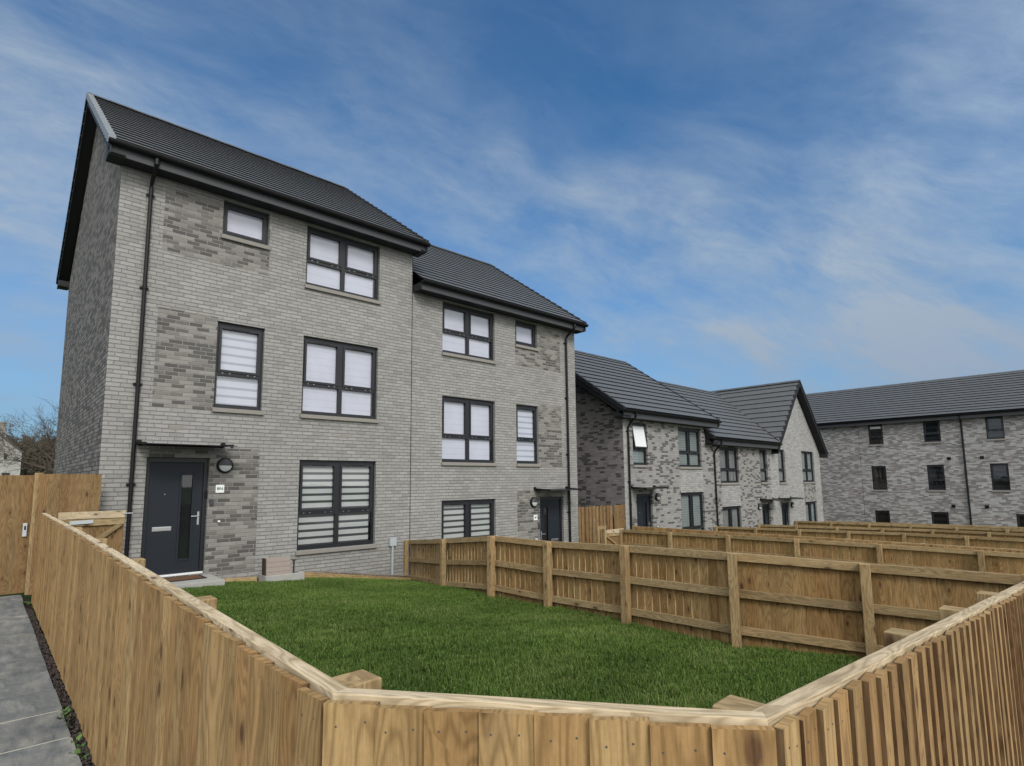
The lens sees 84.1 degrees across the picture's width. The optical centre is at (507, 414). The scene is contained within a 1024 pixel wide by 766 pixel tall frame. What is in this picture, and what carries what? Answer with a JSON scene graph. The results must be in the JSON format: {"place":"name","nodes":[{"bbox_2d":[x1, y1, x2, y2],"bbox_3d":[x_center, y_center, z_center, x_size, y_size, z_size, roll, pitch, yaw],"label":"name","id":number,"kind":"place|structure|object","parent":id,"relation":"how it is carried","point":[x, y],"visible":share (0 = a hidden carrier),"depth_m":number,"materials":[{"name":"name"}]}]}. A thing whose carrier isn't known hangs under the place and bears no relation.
{"place":"outdoors","nodes":[
{"label":"outdoors","id":0,"kind":"place"},
{"bbox_2d":[0,595,81,765],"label":"path","id":1,"kind":"structure","parent":0,"point":[34,730],"depth_m":4.26,"materials":[{"name":"grey concrete"}]},
{"bbox_2d":[0,567,87,743],"bbox_3d":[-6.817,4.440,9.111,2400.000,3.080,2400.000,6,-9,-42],"label":"ground","id":2,"kind":"structure","parent":0,"point":[29,597],"depth_m":9.03,"materials":[{"name":"brown soil"}]},
{"bbox_2d":[0,422,23,474],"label":"cottage","id":3,"kind":"structure","parent":2,"relation":"on","point":[18,467],"depth_m":51.38,"materials":[{"name":"tile"}]},
{"bbox_2d":[0,475,34,594],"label":"tall gate","id":4,"kind":"structure","parent":2,"relation":"on","point":[16,494],"depth_m":8.56,"materials":[{"name":"wood"}]},
{"bbox_2d":[0,398,58,474],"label":"bare tree","id":5,"kind":"object","parent":2,"relation":"on","point":[45,467],"visible":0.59,"depth_m":40.54,"materials":[{"name":"brown plant"}]},
{"bbox_2d":[6,432,55,474],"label":"scrub","id":6,"kind":"object","parent":2,"relation":"on","point":[24,471],"visible":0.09,"depth_m":59.70,"materials":[{"name":"brown plant"}]},
{"bbox_2d":[22,598,94,765],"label":"pebbles","id":7,"kind":"object","parent":2,"relation":"on","point":[74,727],"visible":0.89,"depth_m":4.63,"materials":[{"name":"gravel"}]},
{"bbox_2d":[57,704,74,725],"bbox_3d":[-3.194,2.141,4.087,0.110,0.048,0.608,6,-9,-42],"label":"weed","id":8,"kind":"object","parent":7,"relation":"on","point":[68,709],"visible":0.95,"depth_m":4.07,"materials":[{"name":"green plant"}]},
{"bbox_2d":[71,733,88,758],"bbox_3d":[-2.702,2.079,3.573,0.123,0.042,0.486,5,-9,-39],"label":"weed","id":9,"kind":"object","parent":7,"relation":"on","point":[77,750],"visible":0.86,"depth_m":3.57,"materials":[{"name":"green plant"}]},
{"bbox_2d":[24,473,101,594],"bbox_3d":[-6.940,1.830,8.903,0.841,1.821,0.147,6,-9,-42],"label":"tall fence panel","id":10,"kind":"object","parent":2,"relation":"on","point":[55,494],"visible":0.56,"depth_m":8.84,"materials":[{"name":"brown wood"}]},
{"bbox_2d":[53,92,430,581],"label":"town house","id":11,"kind":"structure","parent":2,"relation":"on","point":[235,399],"depth_m":11.55,"materials":[{"name":"grey brick"}]},
{"bbox_2d":[144,462,203,574],"bbox_3d":[-6.041,1.866,10.303,0.874,1.991,0.154,6,-9,-42],"label":"door","id":12,"kind":"structure","parent":11,"relation":"in","point":[174,507],"depth_m":10.28,"materials":[{"name":"grey metal"}]},
{"bbox_2d":[212,322,263,414],"bbox_3d":[-5.311,-0.901,11.243,0.946,1.782,0.207,6,-9,-42],"label":"window","id":13,"kind":"structure","parent":11,"relation":"in","point":[239,349],"depth_m":11.30,"materials":[{"name":"glass"}]},
{"bbox_2d":[221,201,270,250],"bbox_3d":[-5.337,-3.843,11.589,0.946,0.815,0.207,6,-9,-42],"label":"window","id":14,"kind":"structure","parent":11,"relation":"in","point":[243,225],"depth_m":11.63,"materials":[{"name":"glass"}]},
{"bbox_2d":[295,460,376,555],"bbox_3d":[-3.792,1.948,12.474,1.994,2.063,0.475,6,-9,-42],"label":"window","id":15,"kind":"structure","parent":11,"relation":"in","point":[336,498],"depth_m":12.38,"materials":[{"name":"plastic"}]},
{"bbox_2d":[300,336,378,422],"bbox_3d":[-3.816,-0.775,12.794,1.994,1.897,0.475,6,-9,-42],"label":"window","id":16,"kind":"structure","parent":11,"relation":"in","point":[339,379],"depth_m":12.69,"materials":[{"name":"glass"}]},
{"bbox_2d":[304,226,380,304],"bbox_3d":[-3.840,-3.409,13.104,1.994,1.551,0.475,6,-9,-42],"label":"window","id":17,"kind":"structure","parent":11,"relation":"in","point":[335,264],"depth_m":13.00,"materials":[{"name":"glass"}]},
{"bbox_2d":[219,570,408,578],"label":"chippings","id":18,"kind":"object","parent":2,"relation":"on","point":[361,573],"visible":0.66,"depth_m":12.17,"materials":[{"name":"beige gravel"}]},
{"bbox_2d":[410,244,588,575],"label":"town house","id":19,"kind":"structure","parent":2,"relation":"on","point":[493,433],"depth_m":15.70,"materials":[{"name":"grey brick"}]},
{"bbox_2d":[442,499,493,538],"bbox_3d":[-1.100,3.155,14.814,1.994,2.063,0.475,6,-9,-42],"label":"window","id":20,"kind":"structure","parent":19,"relation":"in","point":[460,518],"depth_m":14.78,"materials":[{"name":"glass"}]},
{"bbox_2d":[441,396,496,465],"bbox_3d":[-1.124,0.432,15.135,1.994,1.897,0.475,6,-9,-42],"label":"window","id":21,"kind":"structure","parent":19,"relation":"in","point":[467,424],"depth_m":15.05,"materials":[{"name":"glass"}]},
{"bbox_2d":[442,303,496,363],"bbox_3d":[-1.148,-2.202,15.444,1.994,1.551,0.475,6,-9,-42],"label":"window","id":22,"kind":"structure","parent":19,"relation":"in","point":[467,334],"depth_m":15.35,"materials":[{"name":"glass"}]},
{"bbox_2d":[515,321,538,351],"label":"window","id":23,"kind":"structure","parent":19,"relation":"in","point":[524,332],"depth_m":16.89,"materials":[{"name":"glass"}]},
{"bbox_2d":[516,405,540,466],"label":"window","id":24,"kind":"structure","parent":19,"relation":"in","point":[526,421],"depth_m":16.58,"materials":[{"name":"glass"}]},
{"bbox_2d":[540,499,559,541],"bbox_3d":[1.251,3.526,16.844,0.874,1.993,0.154,6,-9,-42],"label":"door","id":25,"kind":"structure","parent":19,"relation":"in","point":[549,509],"depth_m":16.89,"materials":[{"name":"grey metal"}]},
{"bbox_2d":[578,505,612,543],"bbox_3d":[2.833,3.827,18.162,1.740,1.798,0.100,6,-9,-42],"label":"tall fence panel","id":26,"kind":"object","parent":2,"relation":"on","point":[587,524],"visible":0.52,"depth_m":18.02,"materials":[{"name":"brown wood"}]},
{"bbox_2d":[612,505,624,528],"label":"tall gate","id":27,"kind":"structure","parent":26,"relation":"attached to","point":[618,513],"depth_m":18.98,"materials":[{"name":"brown wood"}]},
{"bbox_2d":[595,525,606,543],"bbox_3d":[2.751,3.917,16.658,0.410,1.310,0.090,6,-9,-42],"label":"gate post","id":28,"kind":"object","parent":2,"relation":"on","point":[597,534],"visible":0.57,"depth_m":16.67,"materials":[{"name":"brown wood"}]},
{"bbox_2d":[574,350,721,542],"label":"terraced house","id":29,"kind":"structure","parent":2,"relation":"on","point":[643,454],"depth_m":20.89,"materials":[{"name":"brick"}]},
{"bbox_2d":[632,423,649,467],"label":"window","id":30,"kind":"structure","parent":29,"relation":"in","point":[640,445],"depth_m":20.28,"materials":[{"name":"glass"}]},
{"bbox_2d":[636,496,649,526],"bbox_3d":[4.781,3.884,20.067,0.832,1.990,0.154,6,-9,-42],"label":"door","id":31,"kind":"structure","parent":29,"relation":"in","point":[643,517],"depth_m":20.13,"materials":[{"name":"grey metal"}]},
{"bbox_2d":[678,427,703,468],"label":"window","id":32,"kind":"structure","parent":29,"relation":"in","point":[688,439],"depth_m":22.59,"materials":[{"name":"glass"}]},
{"bbox_2d":[681,492,703,529],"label":"window","id":33,"kind":"structure","parent":29,"relation":"in","point":[691,502],"depth_m":22.32,"materials":[{"name":"plastic"}]},
{"bbox_2d":[599,380,785,530],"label":"terraced house","id":34,"kind":"structure","parent":2,"relation":"on","point":[742,445],"depth_m":25.78,"materials":[{"name":"brick"}]},
{"bbox_2d":[719,447,740,484],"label":"window","id":35,"kind":"structure","parent":34,"relation":"in","point":[728,458],"depth_m":24.69,"materials":[{"name":"glass"}]},
{"bbox_2d":[722,506,739,526],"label":"window","id":36,"kind":"structure","parent":34,"relation":"in","point":[731,514],"depth_m":24.43,"materials":[{"name":"plastic"}]},
{"bbox_2d":[759,450,769,483],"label":"window","id":37,"kind":"structure","parent":34,"relation":"in","point":[761,452],"depth_m":27.11,"materials":[{"name":"glass"}]},
{"bbox_2d":[762,506,768,524],"bbox_3d":[12.075,5.280,26.679,0.732,1.971,0.102,6,-9,-42],"label":"door","id":38,"kind":"structure","parent":34,"relation":"in","point":[764,508],"depth_m":26.76,"materials":[{"name":"grey metal"}]},
{"bbox_2d":[711,380,827,524],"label":"terraced house","id":39,"kind":"structure","parent":2,"relation":"on","point":[782,412],"depth_m":30.02,"materials":[{"name":"brick"}]},
{"bbox_2d":[778,449,787,483],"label":"window","id":40,"kind":"structure","parent":39,"relation":"in","point":[780,456],"depth_m":28.56,"materials":[{"name":"glass"}]},
{"bbox_2d":[781,504,787,524],"bbox_3d":[13.705,5.451,28.131,0.792,1.980,0.154,6,-9,-42],"label":"door","id":41,"kind":"structure","parent":39,"relation":"in","point":[784,507],"depth_m":28.27,"materials":[{"name":"grey metal"}]},
{"bbox_2d":[801,451,816,483],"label":"window","id":42,"kind":"structure","parent":39,"relation":"in","point":[807,465],"depth_m":30.75,"materials":[{"name":"plastic"}]},
{"bbox_2d":[805,501,816,520],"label":"window","id":43,"kind":"structure","parent":39,"relation":"in","point":[810,506],"depth_m":30.49,"materials":[{"name":"plastic"}]},
{"bbox_2d":[714,526,1023,549],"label":"garden fence","id":44,"kind":"object","parent":2,"relation":"on","point":[994,542],"visible":0.38,"depth_m":18.63,"materials":[{"name":"brown wood"}]},
{"bbox_2d":[795,521,1023,533],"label":"garden fence","id":45,"kind":"object","parent":2,"relation":"on","point":[819,523],"visible":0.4,"depth_m":25.43,"materials":[{"name":"brown wood"}]},
{"bbox_2d":[806,370,1023,526],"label":"apartment block","id":46,"kind":"structure","parent":2,"relation":"on","point":[949,451],"depth_m":32.54,"materials":[{"name":"brick"}]},
{"bbox_2d":[868,424,883,445],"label":"window","id":47,"kind":"structure","parent":46,"relation":"in","point":[875,435],"depth_m":34.12,"materials":[{"name":"glass"}]},
{"bbox_2d":[871,466,887,490],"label":"window","id":48,"kind":"structure","parent":46,"relation":"in","point":[879,478],"depth_m":33.82,"materials":[{"name":"glass"}]},
{"bbox_2d":[875,510,890,522],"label":"window","id":49,"kind":"structure","parent":46,"relation":"in","point":[883,516],"depth_m":33.58,"materials":[{"name":"glass"}]},
{"bbox_2d":[923,420,941,443],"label":"window","id":50,"kind":"structure","parent":46,"relation":"in","point":[932,434],"depth_m":32.10,"materials":[{"name":"glass"}]},
{"bbox_2d":[927,465,946,491],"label":"window","id":51,"kind":"structure","parent":46,"relation":"in","point":[936,475],"depth_m":31.80,"materials":[{"name":"glass"}]},
{"bbox_2d":[931,512,949,524],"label":"window","id":52,"kind":"structure","parent":46,"relation":"in","point":[937,517],"depth_m":31.57,"materials":[{"name":"glass"}]},
{"bbox_2d":[985,416,1005,440],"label":"window","id":53,"kind":"structure","parent":46,"relation":"in","point":[994,425],"depth_m":30.11,"materials":[{"name":"glass"}]},
{"bbox_2d":[990,463,1011,491],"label":"window","id":54,"kind":"structure","parent":46,"relation":"in","point":[1000,478],"depth_m":29.81,"materials":[{"name":"glass"}]},
{"bbox_2d":[1016,514,1023,526],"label":"window","id":55,"kind":"structure","parent":46,"relation":"in","point":[1020,517],"depth_m":29.12,"materials":[{"name":"glass"}]},
{"bbox_2d":[824,521,1023,529],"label":"garden fence","id":56,"kind":"object","parent":2,"relation":"on","point":[996,527],"visible":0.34,"depth_m":27.46,"materials":[{"name":"brown wood"}]},
{"bbox_2d":[0,0,1023,471],"label":"sky","id":57,"kind":"structure","parent":0,"point":[825,195],"materials":[{"name":"blue"}]},
{"bbox_2d":[181,576,862,708],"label":"lawn","id":58,"kind":"structure","parent":0,"point":[526,667],"depth_m":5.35,"materials":[{"name":"plant"}]},
{"bbox_2d":[171,574,224,587],"bbox_3d":[-5.697,2.913,9.721,1.350,0.115,0.895,6,-9,-42],"label":"door step","id":59,"kind":"object","parent":58,"relation":"on","point":[211,580],"depth_m":9.70,"materials":[{"name":"concrete"}]},
{"bbox_2d":[164,575,206,581],"bbox_3d":[-5.751,2.867,9.912,0.820,0.020,0.440,6,-9,-42],"label":"door mat","id":60,"kind":"object","parent":59,"relation":"on","point":[183,578],"depth_m":9.91,"materials":[{"name":"fabric"}]},
{"bbox_2d":[259,570,304,581],"bbox_3d":[-4.365,3.170,10.979,0.752,0.206,0.380,6,-9,-42],"label":"trough","id":61,"kind":"object","parent":58,"relation":"on","point":[297,575],"visible":0.56,"depth_m":10.84,"materials":[{"name":"concrete"}]},
{"bbox_2d":[262,556,295,575],"bbox_3d":[-4.396,2.947,10.965,0.615,0.395,0.199,6,-9,-42],"label":"slatted panel","id":62,"kind":"object","parent":61,"relation":"in","point":[275,566],"visible":0.99,"depth_m":10.88,"materials":[{"name":"beige wood"}]},
{"bbox_2d":[223,572,410,582],"bbox_3d":[-3.757,3.467,11.693,4.200,0.665,0.035,6,-9,-42],"label":"timber edging","id":63,"kind":"object","parent":58,"relation":"on","point":[309,574],"visible":0.27,"depth_m":11.74,"materials":[{"name":"brown wood"}]},
{"bbox_2d":[31,513,1023,765],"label":"garden fence","id":64,"kind":"object","parent":58,"relation":"on","point":[155,669],"visible":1,"depth_m":1.68,"materials":[{"name":"brown wood"}]},
{"bbox_2d":[58,510,132,553],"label":"garden gate","id":65,"kind":"structure","parent":64,"relation":"attached to","point":[108,526],"depth_m":8.19,"materials":[{"name":"wood"}]},
{"bbox_2d":[403,536,1020,658],"bbox_3d":[0.870,2.757,8.832,1.095,1.779,11.204,5,-9,-40],"label":"garden fence","id":66,"kind":"object","parent":58,"relation":"on","point":[831,607],"visible":0.84,"depth_m":6.55,"materials":[{"name":"brown wood"}]},
{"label":"pavement","id":67,"kind":"structure","parent":0,"visible":0},
{"bbox_2d":[618,529,1023,574],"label":"garden fence","id":68,"kind":"object","parent":67,"relation":"on","point":[967,560],"visible":0.43,"depth_m":12.97,"materials":[{"name":"brown wood"}]},
{"bbox_2d":[606,528,623,544],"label":"garden gate","id":69,"kind":"structure","parent":68,"relation":"attached to","point":[612,536],"depth_m":17.09,"materials":[{"name":"wood"}]},
{"bbox_2d":[632,526,1023,552],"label":"garden fence","id":70,"kind":"object","parent":67,"relation":"on","point":[823,538],"visible":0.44,"depth_m":13.87,"materials":[{"name":"brown wood"}]},
{"bbox_2d":[757,524,1023,538],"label":"garden fence","id":71,"kind":"object","parent":67,"relation":"on","point":[971,533],"visible":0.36,"depth_m":21.67,"materials":[{"name":"brown wood"}]}
]}

